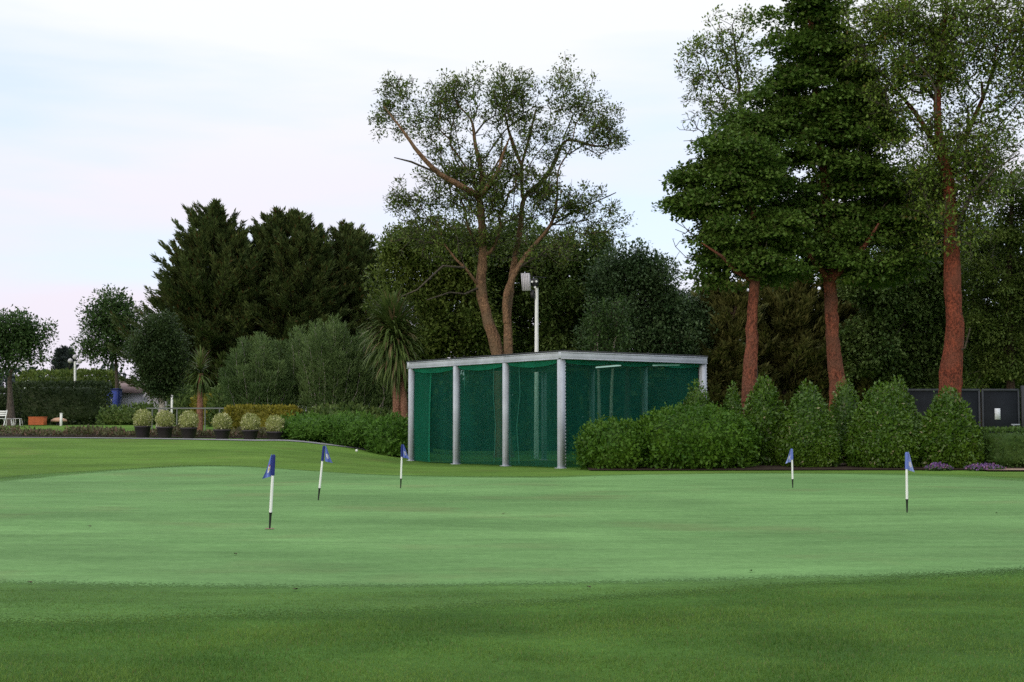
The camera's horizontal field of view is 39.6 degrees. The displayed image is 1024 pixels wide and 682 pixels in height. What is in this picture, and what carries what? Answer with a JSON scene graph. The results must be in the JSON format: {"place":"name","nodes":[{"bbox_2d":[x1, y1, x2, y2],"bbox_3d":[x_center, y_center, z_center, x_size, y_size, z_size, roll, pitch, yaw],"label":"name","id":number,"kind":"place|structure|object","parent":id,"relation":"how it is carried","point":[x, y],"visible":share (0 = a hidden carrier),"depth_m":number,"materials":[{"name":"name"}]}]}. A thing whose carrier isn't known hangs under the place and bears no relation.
{"place":"outdoors","nodes":[
{"label":"outdoors","id":0,"kind":"place"},
{"bbox_2d":[106,388,122,408],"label":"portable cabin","id":1,"kind":"object","parent":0,"point":[117,396],"visible":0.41,"depth_m":83.51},
{"bbox_2d":[108,391,116,406],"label":"door","id":2,"kind":"structure","parent":1,"relation":"in","point":[115,392],"depth_m":83.47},
{"bbox_2d":[119,381,146,407],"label":"building","id":3,"kind":"structure","parent":0,"point":[129,394],"depth_m":99.95,"materials":[{"name":"tile"}]},
{"bbox_2d":[25,437,368,449],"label":"path","id":4,"kind":"structure","parent":0,"point":[213,439],"depth_m":54.22,"materials":[{"name":"grey concrete"}]},
{"bbox_2d":[0,466,1023,590],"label":"putting green","id":5,"kind":"object","parent":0,"point":[200,526],"visible":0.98,"depth_m":18.33,"materials":[{"name":"green plant"}]},
{"bbox_2d":[318,445,332,499],"bbox_3d":[-3.280,2.321,25.009,0.266,0.980,0.061,0,-3,0],"label":"golf flag","id":6,"kind":"object","parent":5,"relation":"on","point":[327,456],"visible":0.98,"depth_m":25.00,"materials":[{"name":"white paint"}]},
{"bbox_2d":[400,444,408,487],"bbox_3d":[-2.243,2.623,29.748,0.202,0.938,0.063,0,-3,0],"label":"golf flag","id":7,"kind":"object","parent":5,"relation":"on","point":[403,453],"visible":1,"depth_m":29.75,"materials":[{"name":"white paint"}]},
{"bbox_2d":[786,448,793,487],"bbox_3d":[5.783,2.653,29.647,0.167,0.836,0.063,0,-3,0],"label":"golf flag","id":8,"kind":"object","parent":5,"relation":"on","point":[790,457],"visible":0.98,"depth_m":29.64,"materials":[{"name":"white paint"}]},
{"bbox_2d":[905,452,913,512],"bbox_3d":[6.050,2.148,21.610,0.154,0.938,0.058,0,-3,0],"label":"golf flag","id":9,"kind":"object","parent":5,"relation":"on","point":[908,465],"visible":0.98,"depth_m":21.61,"materials":[{"name":"white paint"}]},
{"bbox_3d":[-3.048,2.358,17.891,0.124,0.006,0.124,0,-3,0],"label":"hole cup","id":10,"kind":"object","parent":5,"relation":"on","visible":0},
{"bbox_2d":[262,454,275,528],"bbox_3d":[-3.067,1.901,17.917,0.166,0.959,0.060,0,-3,5],"label":"golf flag","id":11,"kind":"object","parent":10,"relation":"on","point":[270,471],"visible":0.97,"depth_m":17.91,"materials":[{"name":"white paint"}]},
{"bbox_2d":[0,568,1023,681],"bbox_3d":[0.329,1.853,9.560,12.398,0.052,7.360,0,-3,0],"label":"rough grass","id":12,"kind":"structure","parent":0,"point":[363,631],"depth_m":8.60,"materials":[{"name":"green plant"}]},
{"bbox_2d":[0,465,1023,627],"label":"green fringe","id":13,"kind":"object","parent":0,"point":[680,585],"visible":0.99,"depth_m":11.05,"materials":[{"name":"green plant"}]},
{"bbox_2d":[0,425,1023,478],"bbox_3d":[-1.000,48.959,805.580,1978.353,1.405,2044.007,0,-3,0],"label":"lawn","id":14,"kind":"structure","parent":0,"point":[20,456],"depth_m":45.38,"materials":[{"name":"green plant"}]},
{"bbox_2d":[0,410,7,425],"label":"bench","id":15,"kind":"object","parent":14,"relation":"on","point":[3,415],"visible":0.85,"depth_m":71.62,"materials":[{"name":"white paint"}]},
{"bbox_2d":[0,385,21,424],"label":"clipped hedge","id":16,"kind":"object","parent":14,"relation":"on","point":[3,401],"visible":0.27,"depth_m":79.12,"materials":[{"name":"green plant"}]},
{"bbox_2d":[0,304,59,425],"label":"round tree","id":17,"kind":"object","parent":14,"relation":"on","point":[20,338],"visible":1,"depth_m":73.76,"materials":[{"name":"green plant"}]},
{"bbox_2d":[28,417,46,424],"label":"wooden box","id":18,"kind":"object","parent":14,"relation":"on","point":[37,420],"visible":1,"depth_m":73.12,"materials":[{"name":"orange wood"}]},
{"bbox_2d":[51,418,66,424],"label":"round stool","id":19,"kind":"object","parent":14,"relation":"on","point":[57,420],"visible":0.8,"depth_m":73.83,"materials":[{"name":"beige wood"}]},
{"bbox_2d":[59,413,62,425],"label":"marker post","id":20,"kind":"object","parent":14,"relation":"on","point":[61,416],"visible":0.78,"depth_m":72.84,"materials":[{"name":"white paint"}]},
{"bbox_2d":[12,379,114,424],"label":"clipped hedge","id":21,"kind":"object","parent":14,"relation":"on","point":[72,401],"visible":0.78,"depth_m":78.05,"materials":[{"name":"green plant"}]},
{"bbox_2d":[49,344,78,376],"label":"conifer tree","id":22,"kind":"object","parent":14,"relation":"on","point":[62,355],"visible":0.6,"depth_m":149.55,"materials":[{"name":"green plant"}]},
{"bbox_2d":[12,367,120,424],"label":"clipped hedge","id":23,"kind":"object","parent":14,"relation":"on","point":[83,374],"visible":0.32,"depth_m":96.99,"materials":[{"name":"green plant"}]},
{"bbox_2d":[0,357,133,393],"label":"undergrowth","id":24,"kind":"object","parent":14,"relation":"on","point":[16,370],"depth_m":188.98,"materials":[{"name":"green plant"}]},
{"bbox_2d":[68,354,81,380],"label":"lamp post","id":25,"kind":"object","parent":14,"relation":"on","point":[75,357],"visible":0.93,"depth_m":89.99,"materials":[{"name":"white metal"}]},
{"bbox_2d":[68,283,148,387],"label":"round tree","id":26,"kind":"object","parent":14,"relation":"on","point":[100,324],"visible":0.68,"depth_m":91.65,"materials":[{"name":"green plant"}]},
{"bbox_2d":[95,404,138,424],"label":"dark shrub","id":27,"kind":"object","parent":14,"relation":"on","point":[113,414],"visible":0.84,"depth_m":75.26,"materials":[{"name":"green plant"}]},
{"bbox_2d":[0,433,282,437],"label":"planting bed","id":28,"kind":"object","parent":14,"relation":"on","point":[95,435],"visible":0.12,"depth_m":58.12,"materials":[{"name":"soil"}]},
{"bbox_2d":[0,424,267,438],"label":"ground cover","id":29,"kind":"object","parent":28,"relation":"on","point":[99,430],"visible":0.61,"depth_m":58.52,"materials":[{"name":"green plant"}]},
{"bbox_2d":[279,410,334,441],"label":"spreading shrub","id":30,"kind":"object","parent":28,"relation":"on","point":[298,426],"visible":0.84,"depth_m":54.55,"materials":[{"name":"green plant"}]},
{"bbox_2d":[132,408,153,437],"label":"potted topiary","id":31,"kind":"object","parent":14,"relation":"on","point":[142,423],"visible":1,"depth_m":56.09,"materials":[{"name":"green plant"}]},
{"bbox_2d":[130,400,158,424],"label":"dark shrub","id":32,"kind":"object","parent":14,"relation":"on","point":[143,406],"visible":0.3,"depth_m":76.56,"materials":[{"name":"green plant"}]},
{"bbox_2d":[144,393,169,411],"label":"marquee","id":33,"kind":"object","parent":14,"relation":"on","point":[155,401],"visible":0.04,"depth_m":95.93},
{"bbox_2d":[121,306,195,428],"bbox_3d":[-16.170,1.379,64.974,3.431,6.048,2.948,0,-3,0],"label":"round tree","id":34,"kind":"object","parent":14,"relation":"on","point":[160,353],"visible":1,"depth_m":64.70,"materials":[{"name":"green plant"}]},
{"bbox_2d":[154,409,175,437],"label":"potted topiary","id":35,"kind":"object","parent":14,"relation":"on","point":[164,420],"visible":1,"depth_m":55.78,"materials":[{"name":"green plant"}]},
{"bbox_2d":[166,384,196,424],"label":"dark shrub","id":36,"kind":"object","parent":14,"relation":"on","point":[183,400],"visible":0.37,"depth_m":77.42,"materials":[{"name":"green plant"}]},
{"bbox_2d":[146,408,223,430],"bbox_3d":[-14.142,3.564,62.899,4.044,1.221,0.056,0,-3,0],"label":"rail fence","id":37,"kind":"object","parent":14,"relation":"on","point":[185,408],"visible":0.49,"depth_m":62.91,"materials":[{"name":"metal"}]},
{"bbox_2d":[178,410,198,437],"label":"potted topiary","id":38,"kind":"object","parent":14,"relation":"on","point":[188,421],"visible":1,"depth_m":55.38,"materials":[{"name":"green plant"}]},
{"bbox_2d":[107,198,286,398],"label":"conifer tree","id":39,"kind":"object","parent":14,"relation":"on","point":[203,286],"visible":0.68,"depth_m":86.20,"materials":[{"name":"green plant"}]},
{"bbox_2d":[180,344,219,430],"bbox_3d":[-14.004,2.212,63.989,2.052,4.186,2.007,0,-3,0],"label":"cabbage palm","id":40,"kind":"object","parent":14,"relation":"on","point":[201,382],"visible":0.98,"depth_m":63.87,"materials":[{"name":"green plant"}]},
{"bbox_2d":[189,393,212,424],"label":"clipped hedge","id":41,"kind":"object","parent":14,"relation":"on","point":[193,403],"visible":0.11,"depth_m":75.48,"materials":[{"name":"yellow plant"}]},
{"bbox_2d":[203,382,238,426],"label":"dark shrub","id":42,"kind":"object","parent":14,"relation":"on","point":[214,401],"visible":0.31,"depth_m":71.35,"materials":[{"name":"green plant"}]},
{"bbox_2d":[211,412,232,438],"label":"potted topiary","id":43,"kind":"object","parent":14,"relation":"on","point":[221,423],"visible":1,"depth_m":54.78,"materials":[{"name":"green plant"}]},
{"bbox_2d":[240,413,260,438],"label":"potted topiary","id":44,"kind":"object","parent":14,"relation":"on","point":[250,423],"visible":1,"depth_m":54.38,"materials":[{"name":"green plant"}]},
{"bbox_2d":[216,331,296,410],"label":"feathery bush","id":45,"kind":"object","parent":14,"relation":"on","point":[254,373],"visible":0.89,"depth_m":67.58,"materials":[{"name":"green plant"}]},
{"bbox_2d":[222,403,302,429],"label":"clipped hedge","id":46,"kind":"object","parent":14,"relation":"on","point":[263,412],"visible":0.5,"depth_m":61.95,"materials":[{"name":"yellow plant"}]},
{"bbox_2d":[265,414,284,438],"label":"potted topiary","id":47,"kind":"object","parent":14,"relation":"on","point":[274,424],"visible":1,"depth_m":54.27,"materials":[{"name":"green plant"}]},
{"bbox_2d":[207,205,363,398],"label":"conifer tree","id":48,"kind":"object","parent":14,"relation":"on","point":[302,257],"visible":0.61,"depth_m":87.23,"materials":[{"name":"green plant"}]},
{"bbox_2d":[264,324,322,413],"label":"feathery bush","id":49,"kind":"object","parent":14,"relation":"on","point":[290,367],"visible":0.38,"depth_m":68.72,"materials":[{"name":"green plant"}]},
{"bbox_2d":[295,312,368,410],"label":"feathery bush","id":50,"kind":"object","parent":14,"relation":"on","point":[325,369],"visible":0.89,"depth_m":67.05,"materials":[{"name":"green plant"}]},
{"bbox_2d":[295,401,392,418],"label":"dark shrub","id":51,"kind":"object","parent":14,"relation":"on","point":[320,409],"visible":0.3,"depth_m":62.47,"materials":[{"name":"green plant"}]},
{"bbox_2d":[314,409,381,447],"bbox_3d":[-6.243,3.463,55.680,3.352,1.663,3.114,0,-3,0],"label":"spreading shrub","id":52,"kind":"object","parent":14,"relation":"on","point":[348,430],"visible":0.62,"depth_m":54.78,"materials":[{"name":"green plant"}]},
{"bbox_2d":[310,219,388,409],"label":"conifer tree","id":53,"kind":"object","parent":14,"relation":"on","point":[352,245],"visible":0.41,"depth_m":89.40,"materials":[{"name":"green plant"}]},
{"bbox_2d":[335,327,392,414],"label":"feathery bush","id":54,"kind":"object","parent":14,"relation":"on","point":[382,397],"visible":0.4,"depth_m":68.00,"materials":[{"name":"green plant"}]},
{"bbox_2d":[364,411,407,456],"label":"spreading shrub","id":55,"kind":"object","parent":14,"relation":"on","point":[387,435],"visible":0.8,"depth_m":53.55,"materials":[{"name":"green plant"}]},
{"bbox_2d":[354,286,436,417],"bbox_3d":[-4.978,1.163,60.553,3.808,7.326,3.790,0,-3,0],"label":"cabbage palm","id":56,"kind":"object","parent":14,"relation":"on","point":[396,346],"visible":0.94,"depth_m":60.08,"materials":[{"name":"green plant"}]},
{"bbox_2d":[358,210,518,446],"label":"woodland tree","id":57,"kind":"object","parent":14,"relation":"on","point":[457,330],"visible":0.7,"depth_m":66.51,"materials":[{"name":"green plant"}]},
{"bbox_2d":[367,49,637,456],"bbox_3d":[-0.477,-3.561,60.170,11.657,17.247,4.625,0,-3,0],"label":"deciduous tree","id":58,"kind":"object","parent":14,"relation":"on","point":[483,184],"visible":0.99,"depth_m":60.23,"materials":[{"name":"green plant"}]},
{"bbox_2d":[452,207,567,375],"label":"woodland tree","id":59,"kind":"object","parent":14,"relation":"on","point":[523,306],"visible":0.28,"depth_m":69.09,"materials":[{"name":"green plant"}]},
{"bbox_2d":[521,273,545,400],"bbox_3d":[0.901,0.998,57.401,1.078,7.483,0.417,1,-4,-18],"label":"floodlight","id":60,"kind":"object","parent":14,"relation":"on","point":[527,283],"visible":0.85,"depth_m":57.54,"materials":[{"name":"white paint"}]},
{"bbox_2d":[407,350,707,468],"bbox_3d":[1.362,2.461,49.509,6.226,3.716,9.280,2,-4,-35],"label":"practice cage","id":61,"kind":"object","parent":14,"relation":"on","point":[517,432],"visible":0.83,"depth_m":47.05,"materials":[{"name":"fabric"}]},
{"bbox_2d":[500,220,621,378],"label":"woodland tree","id":62,"kind":"object","parent":14,"relation":"on","point":[557,336],"visible":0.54,"depth_m":68.29,"materials":[{"name":"green plant"}]},
{"bbox_2d":[571,293,617,351],"bbox_3d":[3.587,1.516,59.998,1.977,7.069,1.857,3,-5,-42],"label":"birch tree","id":63,"kind":"object","parent":14,"relation":"on","point":[595,336],"visible":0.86,"depth_m":59.96,"materials":[{"name":"green plant"}]},
{"bbox_2d":[594,291,635,351],"bbox_3d":[4.355,1.442,60.028,1.906,7.218,1.876,0,-3,0],"label":"birch tree","id":64,"kind":"object","parent":14,"relation":"on","point":[620,331],"visible":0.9,"depth_m":59.99,"materials":[{"name":"green plant"}]},
{"bbox_2d":[570,236,705,378],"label":"woodland tree","id":65,"kind":"object","parent":14,"relation":"on","point":[655,315],"visible":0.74,"depth_m":65.51,"materials":[{"name":"green plant"}]},
{"bbox_2d":[660,287,719,383],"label":"woodland tree","id":66,"kind":"object","parent":14,"relation":"on","point":[692,311],"visible":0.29,"depth_m":66.57,"materials":[{"name":"green plant"}]},
{"bbox_2d":[372,342,1020,448],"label":"undergrowth","id":67,"kind":"object","parent":14,"relation":"on","point":[434,431],"visible":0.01,"depth_m":75.86,"materials":[{"name":"green plant"}]},
{"bbox_2d":[648,273,782,409],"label":"conifer tree","id":68,"kind":"object","parent":14,"relation":"on","point":[731,310],"visible":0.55,"depth_m":66.50,"materials":[{"name":"green plant"}]},
{"bbox_2d":[673,0,771,391],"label":"deciduous tree","id":69,"kind":"object","parent":14,"relation":"on","point":[725,57],"visible":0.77,"depth_m":58.57,"materials":[{"name":"green plant"}]},
{"bbox_2d":[651,124,816,413],"bbox_3d":[8.122,-1.765,52.165,6.066,12.696,3.966,0,-3,0],"label":"sycamore tree","id":70,"kind":"object","parent":14,"relation":"on","point":[726,179],"visible":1,"depth_m":51.77,"materials":[{"name":"green plant"}]},
{"bbox_2d":[733,259,860,418],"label":"conifer tree","id":71,"kind":"object","parent":14,"relation":"on","point":[796,354],"visible":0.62,"depth_m":67.64,"materials":[{"name":"green plant"}]},
{"bbox_2d":[588,463,1023,469],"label":"shrub bed","id":72,"kind":"object","parent":14,"relation":"on","point":[842,466],"visible":0.16,"depth_m":42.23,"materials":[{"name":"soil"}]},
{"bbox_2d":[572,413,652,469],"bbox_3d":[3.172,3.071,43.102,2.753,1.840,2.380,0,-3,0],"label":"mounded shrub","id":73,"kind":"object","parent":72,"relation":"on","point":[610,443],"visible":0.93,"depth_m":42.42,"materials":[{"name":"green plant"}]},
{"bbox_2d":[629,397,762,470],"bbox_3d":[5.443,2.866,43.353,4.343,2.317,3.334,0,-3,0],"label":"mounded shrub","id":74,"kind":"object","parent":72,"relation":"on","point":[688,437],"visible":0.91,"depth_m":42.29,"materials":[{"name":"green plant"}]},
{"bbox_2d":[679,378,716,411],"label":"conical shrub","id":75,"kind":"object","parent":72,"relation":"on","point":[696,392],"visible":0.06,"depth_m":45.12,"materials":[{"name":"green plant"}]},
{"bbox_2d":[722,380,743,418],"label":"conical shrub","id":76,"kind":"object","parent":72,"relation":"on","point":[731,399],"visible":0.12,"depth_m":46.43,"materials":[{"name":"green plant"}]},
{"bbox_2d":[739,372,786,464],"bbox_3d":[7.873,2.518,44.519,2.194,3.154,1.993,0,-3,0],"label":"conical shrub","id":77,"kind":"object","parent":72,"relation":"on","point":[763,408],"visible":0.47,"depth_m":44.06,"materials":[{"name":"green plant"}]},
{"bbox_2d":[775,378,843,466],"bbox_3d":[9.106,2.565,43.518,2.154,2.900,2.108,0,-3,0],"label":"conical shrub","id":78,"kind":"object","parent":72,"relation":"on","point":[809,436],"visible":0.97,"depth_m":42.99,"materials":[{"name":"green plant"}]},
{"bbox_2d":[826,374,859,462],"bbox_3d":[10.994,2.621,46.520,1.908,3.120,1.709,0,-3,0],"label":"conical shrub","id":79,"kind":"object","parent":72,"relation":"on","point":[845,401],"visible":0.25,"depth_m":46.28,"materials":[{"name":"green plant"}]},
{"bbox_2d":[839,380,924,469],"bbox_3d":[11.266,2.578,43.448,2.789,2.837,2.538,0,-3,0],"label":"conical shrub","id":80,"kind":"object","parent":72,"relation":"on","point":[882,431],"visible":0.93,"depth_m":42.78,"materials":[{"name":"green plant"}]},
{"bbox_2d":[888,374,921,432],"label":"conical shrub","id":81,"kind":"object","parent":72,"relation":"on","point":[911,406],"visible":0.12,"depth_m":46.33,"materials":[{"name":"green plant"}]},
{"bbox_2d":[916,385,985,469],"bbox_3d":[13.240,2.654,43.142,2.240,2.695,2.101,0,-3,0],"label":"conical shrub","id":82,"kind":"object","parent":72,"relation":"on","point":[950,432],"visible":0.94,"depth_m":42.57,"materials":[{"name":"green plant"}]},
{"bbox_2d":[977,425,1023,466],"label":"clipped hedge","id":83,"kind":"object","parent":72,"relation":"on","point":[1003,448],"visible":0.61,"depth_m":42.85,"materials":[{"name":"green plant"}]},
{"bbox_2d":[708,0,943,410],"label":"sycamore tree","id":84,"kind":"object","parent":14,"relation":"on","point":[822,129],"visible":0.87,"depth_m":53.72,"materials":[{"name":"green plant"}]},
{"bbox_2d":[812,278,886,406],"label":"conifer tree","id":85,"kind":"object","parent":14,"relation":"on","point":[863,382],"visible":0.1,"depth_m":68.56,"materials":[{"name":"green plant"}]},
{"bbox_2d":[836,155,973,390],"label":"woodland tree","id":86,"kind":"object","parent":14,"relation":"on","point":[905,337],"visible":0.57,"depth_m":65.19,"materials":[{"name":"green plant"}]},
{"bbox_2d":[833,0,1023,400],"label":"deciduous tree","id":87,"kind":"object","parent":14,"relation":"on","point":[940,41],"visible":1,"depth_m":52.17,"materials":[{"name":"green plant"}]},
{"bbox_2d":[924,462,953,470],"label":"flower clump","id":88,"kind":"object","parent":14,"relation":"on","point":[934,466],"visible":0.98,"depth_m":41.33,"materials":[{"name":"purple plant"}]},
{"bbox_2d":[944,217,1023,426],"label":"woodland tree","id":89,"kind":"object","parent":14,"relation":"on","point":[998,385],"visible":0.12,"depth_m":67.55,"materials":[{"name":"green plant"}]},
{"bbox_2d":[963,463,1006,470],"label":"flower clump","id":90,"kind":"object","parent":14,"relation":"on","point":[976,467],"visible":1,"depth_m":41.03,"materials":[{"name":"purple plant"}]},
{"bbox_2d":[960,151,1023,391],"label":"deciduous tree","id":91,"kind":"object","parent":14,"relation":"on","point":[992,365],"visible":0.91,"depth_m":62.87,"materials":[{"name":"green plant"}]},
{"bbox_2d":[0,0,1023,386],"label":"sky","id":92,"kind":"structure","parent":0,"point":[116,116],"materials":[{"name":"white"}]},
{"bbox_2d":[908,386,1023,433],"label":"panel gate","id":93,"kind":"structure","parent":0,"point":[1000,407],"depth_m":58.93,"materials":[{"name":"metal"}]},
{"bbox_2d":[983,468,1023,469],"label":"bare soil","id":94,"kind":"structure","parent":0,"point":[1008,469],"depth_m":41.04,"materials":[{"name":"brown soil"}]}
]}

